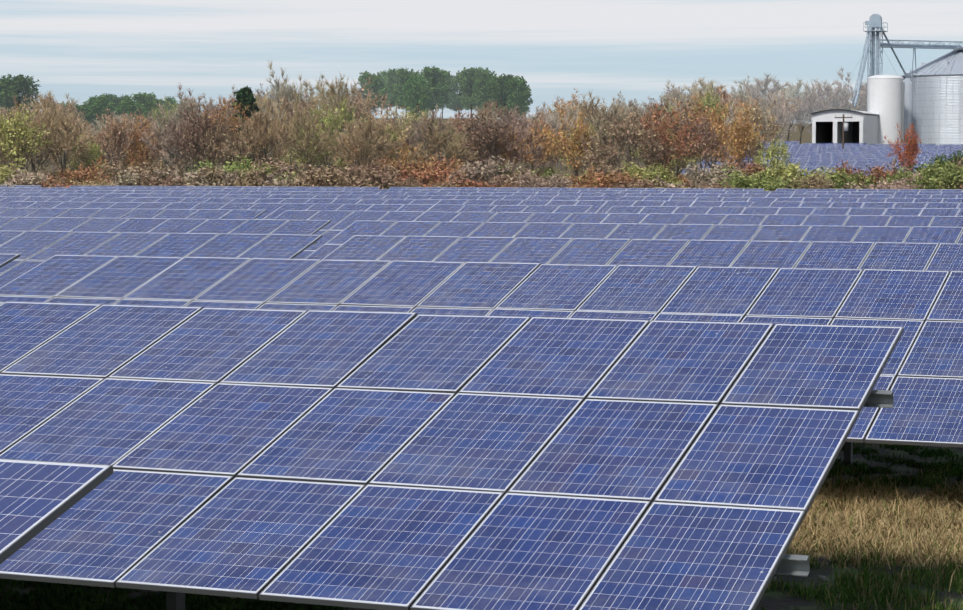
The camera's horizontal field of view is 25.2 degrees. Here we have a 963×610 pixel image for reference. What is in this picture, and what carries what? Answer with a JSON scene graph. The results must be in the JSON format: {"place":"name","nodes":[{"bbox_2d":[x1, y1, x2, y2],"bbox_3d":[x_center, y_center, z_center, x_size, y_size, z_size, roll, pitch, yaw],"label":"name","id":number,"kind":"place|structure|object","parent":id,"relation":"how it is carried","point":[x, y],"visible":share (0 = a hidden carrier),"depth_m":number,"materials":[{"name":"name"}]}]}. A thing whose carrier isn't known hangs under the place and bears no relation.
{"place":"outdoors","nodes":[
{"label":"outdoors","id":0,"kind":"place"},
{"bbox_2d":[0,118,962,609],"bbox_3d":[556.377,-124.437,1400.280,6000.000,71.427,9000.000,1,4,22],"label":"ground","id":1,"kind":"structure","parent":0,"point":[774,600],"depth_m":18.31,"materials":[{"name":"plant"}]},
{"bbox_2d":[0,73,40,119],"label":"pine tree","id":2,"kind":"object","parent":1,"relation":"on","point":[20,84],"visible":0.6,"depth_m":232.95,"materials":[{"name":"green plant"}]},
{"bbox_2d":[0,102,52,173],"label":"bush","id":3,"kind":"object","parent":1,"relation":"on","point":[8,129],"visible":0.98,"depth_m":136.72,"materials":[{"name":"green plant"}]},
{"bbox_2d":[0,115,57,173],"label":"bush","id":4,"kind":"object","parent":1,"relation":"on","point":[39,160],"visible":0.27,"depth_m":142.95,"materials":[{"name":"brown plant"}]},
{"bbox_2d":[1,166,66,187],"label":"shrub","id":5,"kind":"object","parent":1,"relation":"on","point":[25,179],"visible":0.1,"depth_m":124.89,"materials":[{"name":"brown plant"}]},
{"bbox_2d":[26,89,86,174],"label":"bush","id":6,"kind":"object","parent":1,"relation":"on","point":[53,105],"visible":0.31,"depth_m":184.43,"materials":[{"name":"brown plant"}]},
{"bbox_2d":[18,96,96,177],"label":"bush","id":7,"kind":"object","parent":1,"relation":"on","point":[65,142],"visible":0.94,"depth_m":140.61,"materials":[{"name":"brown plant"}]},
{"bbox_2d":[63,134,104,175],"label":"bush","id":8,"kind":"object","parent":1,"relation":"on","point":[95,155],"visible":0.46,"depth_m":144.62,"materials":[{"name":"green plant"}]},
{"bbox_2d":[52,154,116,185],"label":"shrub","id":9,"kind":"object","parent":1,"relation":"on","point":[82,173],"visible":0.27,"depth_m":133.22,"materials":[{"name":"brown plant"}]},
{"bbox_2d":[80,95,116,163],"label":"pine tree","id":10,"kind":"object","parent":1,"relation":"on","point":[98,105],"visible":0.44,"depth_m":230.46,"materials":[{"name":"green plant"}]},
{"bbox_2d":[92,107,140,170],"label":"bush","id":11,"kind":"object","parent":1,"relation":"on","point":[111,127],"visible":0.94,"depth_m":148.76,"materials":[{"name":"brown plant"}]},
{"bbox_2d":[106,168,151,186],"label":"shrub","id":12,"kind":"object","parent":1,"relation":"on","point":[130,180],"visible":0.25,"depth_m":123.71,"materials":[{"name":"brown plant"}]},
{"bbox_2d":[111,98,147,123],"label":"tree","id":13,"kind":"object","parent":1,"relation":"on","point":[128,106],"visible":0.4,"depth_m":230.72,"materials":[{"name":"green plant"}]},
{"bbox_2d":[97,111,162,170],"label":"bush","id":14,"kind":"object","parent":1,"relation":"on","point":[140,126],"visible":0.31,"depth_m":151.23,"materials":[{"name":"brown plant"}]},
{"bbox_2d":[112,115,163,167],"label":"bush","id":15,"kind":"object","parent":1,"relation":"on","point":[137,142],"visible":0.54,"depth_m":149.47,"materials":[{"name":"brown plant"}]},
{"bbox_2d":[93,155,195,185],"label":"shrub","id":16,"kind":"object","parent":1,"relation":"on","point":[153,167],"visible":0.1,"depth_m":128.82,"materials":[{"name":"brown plant"}]},
{"bbox_2d":[129,139,166,172],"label":"bush","id":17,"kind":"object","parent":1,"relation":"on","point":[144,154],"visible":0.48,"depth_m":143.41,"materials":[{"name":"brown plant"}]},
{"bbox_2d":[137,162,186,186],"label":"shrub","id":18,"kind":"object","parent":1,"relation":"on","point":[155,182],"visible":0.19,"depth_m":120.51,"materials":[{"name":"brown plant"}]},
{"bbox_2d":[139,112,201,171],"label":"bush","id":19,"kind":"object","parent":1,"relation":"on","point":[162,135],"visible":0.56,"depth_m":139.52,"materials":[{"name":"brown plant"}]},
{"bbox_2d":[152,93,201,171],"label":"bush","id":20,"kind":"object","parent":1,"relation":"on","point":[184,103],"visible":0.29,"depth_m":182.88,"materials":[{"name":"brown plant"}]},
{"bbox_2d":[167,103,236,172],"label":"bush","id":21,"kind":"object","parent":1,"relation":"on","point":[197,130],"visible":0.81,"depth_m":136.67,"materials":[{"name":"brown plant"}]},
{"bbox_2d":[146,162,266,190],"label":"shrub","id":22,"kind":"object","parent":1,"relation":"on","point":[201,179],"visible":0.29,"depth_m":120.78,"materials":[{"name":"brown plant"}]},
{"bbox_2d":[172,106,259,169],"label":"bush","id":23,"kind":"object","parent":1,"relation":"on","point":[212,144],"visible":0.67,"depth_m":136.62,"materials":[{"name":"brown plant"}]},
{"bbox_2d":[181,160,273,186],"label":"shrub","id":24,"kind":"object","parent":1,"relation":"on","point":[249,173],"visible":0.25,"depth_m":120.86,"materials":[{"name":"brown plant"}]},
{"bbox_2d":[202,97,260,164],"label":"bush","id":25,"kind":"object","parent":1,"relation":"on","point":[234,119],"visible":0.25,"depth_m":146.96,"materials":[{"name":"brown plant"}]},
{"bbox_2d":[220,85,271,168],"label":"cedar tree","id":26,"kind":"object","parent":1,"relation":"on","point":[244,96],"visible":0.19,"depth_m":147.99,"materials":[{"name":"green plant"}]},
{"bbox_2d":[194,156,299,184],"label":"shrub","id":27,"kind":"object","parent":1,"relation":"on","point":[233,166],"visible":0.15,"depth_m":129.72,"materials":[{"name":"brown plant"}]},
{"bbox_2d":[213,99,298,165],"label":"bush","id":28,"kind":"object","parent":1,"relation":"on","point":[259,120],"visible":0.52,"depth_m":139.51,"materials":[{"name":"brown plant"}]},
{"bbox_2d":[233,93,293,165],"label":"bush","id":29,"kind":"object","parent":1,"relation":"on","point":[275,148],"visible":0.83,"depth_m":139.31,"materials":[{"name":"brown plant"}]},
{"bbox_2d":[252,154,309,182],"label":"shrub","id":30,"kind":"object","parent":1,"relation":"on","point":[280,164],"visible":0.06,"depth_m":132.65,"materials":[{"name":"brown plant"}]},
{"bbox_2d":[257,61,323,168],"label":"bush","id":31,"kind":"object","parent":1,"relation":"on","point":[280,88],"visible":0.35,"depth_m":167.59,"materials":[{"name":"brown plant"}]},
{"bbox_2d":[271,84,338,170],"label":"bush","id":32,"kind":"object","parent":1,"relation":"on","point":[303,104],"visible":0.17,"depth_m":152.76,"materials":[{"name":"brown plant"}]},
{"bbox_2d":[279,98,344,169],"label":"bush","id":33,"kind":"object","parent":1,"relation":"on","point":[303,123],"visible":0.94,"depth_m":144.32,"materials":[{"name":"brown plant"}]},
{"bbox_2d":[279,116,344,173],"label":"bush","id":34,"kind":"object","parent":1,"relation":"on","point":[318,157],"visible":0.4,"depth_m":147.68,"materials":[{"name":"brown plant"}]},
{"bbox_2d":[307,73,356,169],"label":"bush","id":35,"kind":"object","parent":1,"relation":"on","point":[331,94],"visible":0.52,"depth_m":179.39,"materials":[{"name":"brown plant"}]},
{"bbox_2d":[289,161,376,188],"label":"shrub","id":36,"kind":"object","parent":1,"relation":"on","point":[331,178],"visible":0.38,"depth_m":119.92,"materials":[{"name":"brown plant"}]},
{"bbox_2d":[306,99,371,170],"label":"bush","id":37,"kind":"object","parent":1,"relation":"on","point":[342,109],"visible":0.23,"depth_m":152.84,"materials":[{"name":"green plant"}]},
{"bbox_2d":[316,158,403,190],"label":"shrub","id":38,"kind":"object","parent":1,"relation":"on","point":[372,174],"visible":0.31,"depth_m":129.00,"materials":[{"name":"brown plant"}]},
{"bbox_2d":[328,113,394,168],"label":"bush","id":39,"kind":"object","parent":1,"relation":"on","point":[363,132],"visible":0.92,"depth_m":142.86,"materials":[{"name":"brown plant"}]},
{"bbox_2d":[331,77,393,161],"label":"bush","id":40,"kind":"object","parent":1,"relation":"on","point":[359,103],"visible":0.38,"depth_m":180.46,"materials":[{"name":"brown plant"}]},
{"bbox_2d":[333,105,409,163],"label":"bush","id":41,"kind":"object","parent":1,"relation":"on","point":[385,140],"visible":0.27,"depth_m":147.13,"materials":[{"name":"brown plant"}]},
{"bbox_2d":[355,70,388,112],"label":"tree","id":42,"kind":"object","parent":1,"relation":"on","point":[375,84],"visible":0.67,"depth_m":255.75,"materials":[{"name":"green plant"}]},
{"bbox_2d":[388,67,419,119],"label":"tree","id":43,"kind":"object","parent":1,"relation":"on","point":[404,77],"visible":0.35,"depth_m":257.10,"materials":[{"name":"green plant"}]},
{"bbox_2d":[375,104,436,164],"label":"bush","id":44,"kind":"object","parent":1,"relation":"on","point":[399,133],"visible":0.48,"depth_m":149.76,"materials":[{"name":"brown plant"}]},
{"bbox_2d":[362,152,454,182],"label":"shrub","id":45,"kind":"object","parent":1,"relation":"on","point":[436,164],"visible":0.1,"depth_m":134.57,"materials":[{"name":"brown plant"}]},
{"bbox_2d":[401,74,435,117],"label":"pine tree","id":46,"kind":"object","parent":1,"relation":"on","point":[418,90],"visible":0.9,"depth_m":240.93,"materials":[{"name":"green plant"}]},
{"bbox_2d":[401,107,452,164],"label":"bush","id":47,"kind":"object","parent":1,"relation":"on","point":[416,136],"visible":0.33,"depth_m":148.97,"materials":[{"name":"brown plant"}]},
{"bbox_2d":[415,65,452,115],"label":"pine tree","id":48,"kind":"object","parent":1,"relation":"on","point":[435,78],"visible":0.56,"depth_m":250.64,"materials":[{"name":"green plant"}]},
{"bbox_2d":[396,153,483,186],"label":"shrub","id":49,"kind":"object","parent":1,"relation":"on","point":[425,176],"visible":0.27,"depth_m":132.01,"materials":[{"name":"brown plant"}]},
{"bbox_2d":[404,113,481,168],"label":"bush","id":50,"kind":"object","parent":1,"relation":"on","point":[437,140],"visible":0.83,"depth_m":141.46,"materials":[{"name":"brown plant"}]},
{"bbox_2d":[447,70,465,130],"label":"tree","id":51,"kind":"object","parent":1,"relation":"on","point":[454,98],"visible":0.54,"depth_m":275.00,"materials":[{"name":"green plant"}]},
{"bbox_2d":[454,67,481,118],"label":"pine tree","id":52,"kind":"object","parent":1,"relation":"on","point":[466,82],"visible":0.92,"depth_m":256.27,"materials":[{"name":"green plant"}]},
{"bbox_2d":[0,185,962,609],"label":"solar field","id":53,"kind":"structure","parent":1,"relation":"on","point":[496,399],"depth_m":16.38,"materials":[{"name":"blue glass"}]},
{"bbox_2d":[440,154,533,185],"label":"shrub","id":54,"kind":"object","parent":1,"relation":"on","point":[477,170],"visible":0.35,"depth_m":130.99,"materials":[{"name":"brown plant"}]},
{"bbox_2d":[472,70,505,118],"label":"tree","id":55,"kind":"object","parent":1,"relation":"on","point":[483,94],"visible":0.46,"depth_m":246.06,"materials":[{"name":"green plant"}]},
{"bbox_2d":[485,73,513,116],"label":"tree","id":56,"kind":"object","parent":1,"relation":"on","point":[498,88],"visible":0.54,"depth_m":235.28,"materials":[{"name":"green plant"}]},
{"bbox_2d":[470,126,533,166],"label":"bush","id":57,"kind":"object","parent":1,"relation":"on","point":[505,154],"visible":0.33,"depth_m":143.66,"materials":[{"name":"brown plant"}]},
{"bbox_2d":[456,100,551,169],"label":"bush","id":58,"kind":"object","parent":1,"relation":"on","point":[489,135],"visible":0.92,"depth_m":142.61,"materials":[{"name":"brown plant"}]},
{"bbox_2d":[470,113,550,173],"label":"bush","id":59,"kind":"object","parent":1,"relation":"on","point":[540,153],"visible":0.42,"depth_m":143.79,"materials":[{"name":"brown plant"}]},
{"bbox_2d":[479,169,548,187],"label":"shrub","id":60,"kind":"object","parent":1,"relation":"on","point":[502,180],"visible":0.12,"depth_m":127.26,"materials":[{"name":"brown plant"}]},
{"bbox_2d":[499,76,532,126],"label":"leafy tree","id":61,"kind":"object","parent":1,"relation":"on","point":[519,93],"visible":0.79,"depth_m":234.22,"materials":[{"name":"green plant"}]},
{"bbox_2d":[507,113,570,171],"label":"bush","id":62,"kind":"object","parent":1,"relation":"on","point":[555,158],"visible":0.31,"depth_m":154.91,"materials":[{"name":"brown plant"}]},
{"bbox_2d":[521,124,564,172],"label":"bush","id":63,"kind":"object","parent":1,"relation":"on","point":[547,144],"visible":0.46,"depth_m":151.01,"materials":[{"name":"brown plant"}]},
{"bbox_2d":[509,168,577,188],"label":"shrub","id":64,"kind":"object","parent":1,"relation":"on","point":[556,182],"visible":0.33,"depth_m":125.50,"materials":[{"name":"brown plant"}]},
{"bbox_2d":[527,95,585,178],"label":"bush","id":65,"kind":"object","parent":1,"relation":"on","point":[555,124],"visible":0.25,"depth_m":177.26,"materials":[{"name":"brown plant"}]},
{"bbox_2d":[540,109,595,177],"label":"bush","id":66,"kind":"object","parent":1,"relation":"on","point":[572,147],"visible":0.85,"depth_m":141.93,"materials":[{"name":"orange plant"}]},
{"bbox_2d":[560,90,608,166],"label":"bush","id":67,"kind":"object","parent":1,"relation":"on","point":[590,112],"visible":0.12,"depth_m":169.27,"materials":[{"name":"brown plant"}]},
{"bbox_2d":[563,166,645,189],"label":"shrub","id":68,"kind":"object","parent":1,"relation":"on","point":[604,181],"visible":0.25,"depth_m":125.80,"materials":[{"name":"brown plant"}]},
{"bbox_2d":[580,103,655,172],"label":"bush","id":69,"kind":"object","parent":1,"relation":"on","point":[614,111],"visible":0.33,"depth_m":143.25,"materials":[{"name":"brown plant"}]},
{"bbox_2d":[571,105,676,170],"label":"bush","id":70,"kind":"object","parent":1,"relation":"on","point":[622,131],"visible":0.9,"depth_m":137.87,"materials":[{"name":"brown plant"}]},
{"bbox_2d":[620,159,687,187],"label":"shrub","id":71,"kind":"object","parent":1,"relation":"on","point":[662,172],"visible":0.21,"depth_m":130.68,"materials":[{"name":"green plant"}]},
{"bbox_2d":[635,101,701,175],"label":"bush","id":72,"kind":"object","parent":1,"relation":"on","point":[664,138],"visible":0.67,"depth_m":139.14,"materials":[{"name":"brown plant"}]},
{"bbox_2d":[628,92,716,179],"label":"bush","id":73,"kind":"object","parent":1,"relation":"on","point":[672,120],"visible":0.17,"depth_m":151.36,"materials":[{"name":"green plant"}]},
{"bbox_2d":[652,79,697,111],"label":"bare tree","id":74,"kind":"object","parent":1,"relation":"on","point":[676,95],"visible":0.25,"depth_m":305.45,"materials":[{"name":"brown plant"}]},
{"bbox_2d":[668,109,724,171],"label":"bush","id":75,"kind":"object","parent":1,"relation":"on","point":[705,133],"visible":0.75,"depth_m":141.48,"materials":[{"name":"brown plant"}]},
{"bbox_2d":[665,92,743,173],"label":"bush","id":76,"kind":"object","parent":1,"relation":"on","point":[715,118],"visible":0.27,"depth_m":147.37,"materials":[{"name":"brown plant"}]},
{"bbox_2d":[694,85,733,172],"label":"bush","id":77,"kind":"object","parent":1,"relation":"on","point":[707,102],"visible":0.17,"depth_m":174.67,"materials":[{"name":"brown plant"}]},
{"bbox_2d":[681,157,758,187],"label":"shrub","id":78,"kind":"object","parent":1,"relation":"on","point":[707,177],"visible":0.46,"depth_m":132.20,"materials":[{"name":"brown plant"}]},
{"bbox_2d":[709,101,765,167],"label":"bush","id":79,"kind":"object","parent":1,"relation":"on","point":[739,144],"visible":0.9,"depth_m":141.52,"materials":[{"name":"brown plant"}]},
{"bbox_2d":[723,86,783,171],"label":"bush","id":80,"kind":"object","parent":1,"relation":"on","point":[759,118],"visible":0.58,"depth_m":166.95,"materials":[{"name":"brown plant"}]},
{"bbox_2d":[736,73,787,110],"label":"bare tree","id":81,"kind":"object","parent":1,"relation":"on","point":[756,90],"visible":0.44,"depth_m":312.82,"materials":[{"name":"grey plant"}]},
{"bbox_2d":[719,162,807,196],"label":"shrub","id":82,"kind":"object","parent":1,"relation":"on","point":[750,182],"visible":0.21,"depth_m":121.55,"materials":[{"name":"green plant"}]},
{"bbox_2d":[753,132,799,171],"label":"bush","id":83,"kind":"object","parent":1,"relation":"on","point":[783,149],"visible":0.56,"depth_m":147.42,"materials":[{"name":"green plant"}]},
{"bbox_2d":[760,90,796,148],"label":"bare tree","id":84,"kind":"object","parent":1,"relation":"on","point":[779,113],"visible":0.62,"depth_m":214.38,"materials":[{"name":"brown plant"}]},
{"bbox_2d":[764,77,818,140],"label":"bare tree","id":85,"kind":"object","parent":1,"relation":"on","point":[793,92],"visible":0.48,"depth_m":331.71,"materials":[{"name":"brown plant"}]},
{"bbox_2d":[754,150,842,188],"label":"shrub","id":86,"kind":"object","parent":1,"relation":"on","point":[791,170],"visible":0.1,"depth_m":125.02,"materials":[{"name":"green plant"}]},
{"bbox_2d":[786,83,821,143],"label":"bare tree","id":87,"kind":"object","parent":1,"relation":"on","point":[798,116],"visible":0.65,"depth_m":318.10,"materials":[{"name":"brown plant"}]},
{"bbox_2d":[774,171,836,190],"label":"shrub","id":88,"kind":"object","parent":1,"relation":"on","point":[811,183],"visible":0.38,"depth_m":121.89,"materials":[{"name":"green plant"}]},
{"bbox_2d":[795,86,843,127],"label":"bare tree","id":89,"kind":"object","parent":1,"relation":"on","point":[810,104],"visible":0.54,"depth_m":315.65,"materials":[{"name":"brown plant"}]},
{"bbox_2d":[681,141,962,176],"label":"solar field","id":90,"kind":"structure","parent":1,"relation":"on","point":[813,156],"depth_m":203.76,"materials":[{"name":"blue glass"}]},
{"bbox_2d":[803,79,852,111],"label":"bare tree","id":91,"kind":"object","parent":1,"relation":"on","point":[826,90],"visible":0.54,"depth_m":336.64,"materials":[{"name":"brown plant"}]},
{"bbox_2d":[810,109,877,144],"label":"shed","id":92,"kind":"structure","parent":1,"relation":"on","point":[827,126],"depth_m":268.63,"materials":[{"name":"grey metal"}]},
{"bbox_2d":[822,167,874,190],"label":"shrub","id":93,"kind":"object","parent":1,"relation":"on","point":[840,183],"visible":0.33,"depth_m":126.17,"materials":[{"name":"green plant"}]},
{"bbox_2d":[833,68,866,110],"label":"bare tree","id":94,"kind":"object","parent":1,"relation":"on","point":[861,98],"visible":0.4,"depth_m":339.64,"materials":[{"name":"grey plant"}]},
{"bbox_2d":[829,159,899,186],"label":"shrub","id":95,"kind":"object","parent":1,"relation":"on","point":[877,171],"visible":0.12,"depth_m":127.71,"materials":[{"name":"brown plant"}]},
{"bbox_2d":[842,170,924,191],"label":"shrub","id":96,"kind":"object","parent":1,"relation":"on","point":[899,185],"visible":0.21,"depth_m":119.12,"materials":[{"name":"brown plant"}]},
{"bbox_2d":[867,75,904,143],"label":"white silo","id":97,"kind":"object","parent":1,"relation":"on","point":[885,98],"visible":0.6,"depth_m":272.99,"materials":[{"name":"paint"}]},
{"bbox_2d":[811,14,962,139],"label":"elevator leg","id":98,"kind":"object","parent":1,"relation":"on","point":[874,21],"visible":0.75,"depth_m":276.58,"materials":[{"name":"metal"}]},
{"bbox_2d":[871,165,934,188],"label":"shrub","id":99,"kind":"object","parent":1,"relation":"on","point":[901,174],"visible":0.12,"depth_m":125.51,"materials":[{"name":"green plant"}]},
{"bbox_2d":[883,123,923,170],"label":"bush","id":100,"kind":"object","parent":1,"relation":"on","point":[911,156],"visible":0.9,"depth_m":146.21,"materials":[{"name":"red plant"}]},
{"bbox_2d":[903,78,913,143],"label":"silo","id":101,"kind":"object","parent":1,"relation":"on","point":[908,115],"visible":0.38,"depth_m":279.27,"materials":[{"name":"metal"}]},
{"bbox_2d":[896,158,962,190],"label":"shrub","id":102,"kind":"object","parent":1,"relation":"on","point":[937,177],"visible":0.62,"depth_m":123.62,"materials":[{"name":"green plant"}]},
{"bbox_2d":[901,46,962,144],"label":"grain bin","id":103,"kind":"object","parent":1,"relation":"on","point":[938,95],"visible":0.56,"depth_m":276.90,"materials":[{"name":"metal"}]},
{"bbox_2d":[907,149,962,172],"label":"shrub","id":104,"kind":"object","parent":1,"relation":"on","point":[949,160],"visible":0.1,"depth_m":135.20,"materials":[{"name":"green plant"}]},
{"bbox_2d":[0,0,962,122],"label":"sky","id":105,"kind":"structure","parent":0,"point":[81,49],"materials":[{"name":"white"}]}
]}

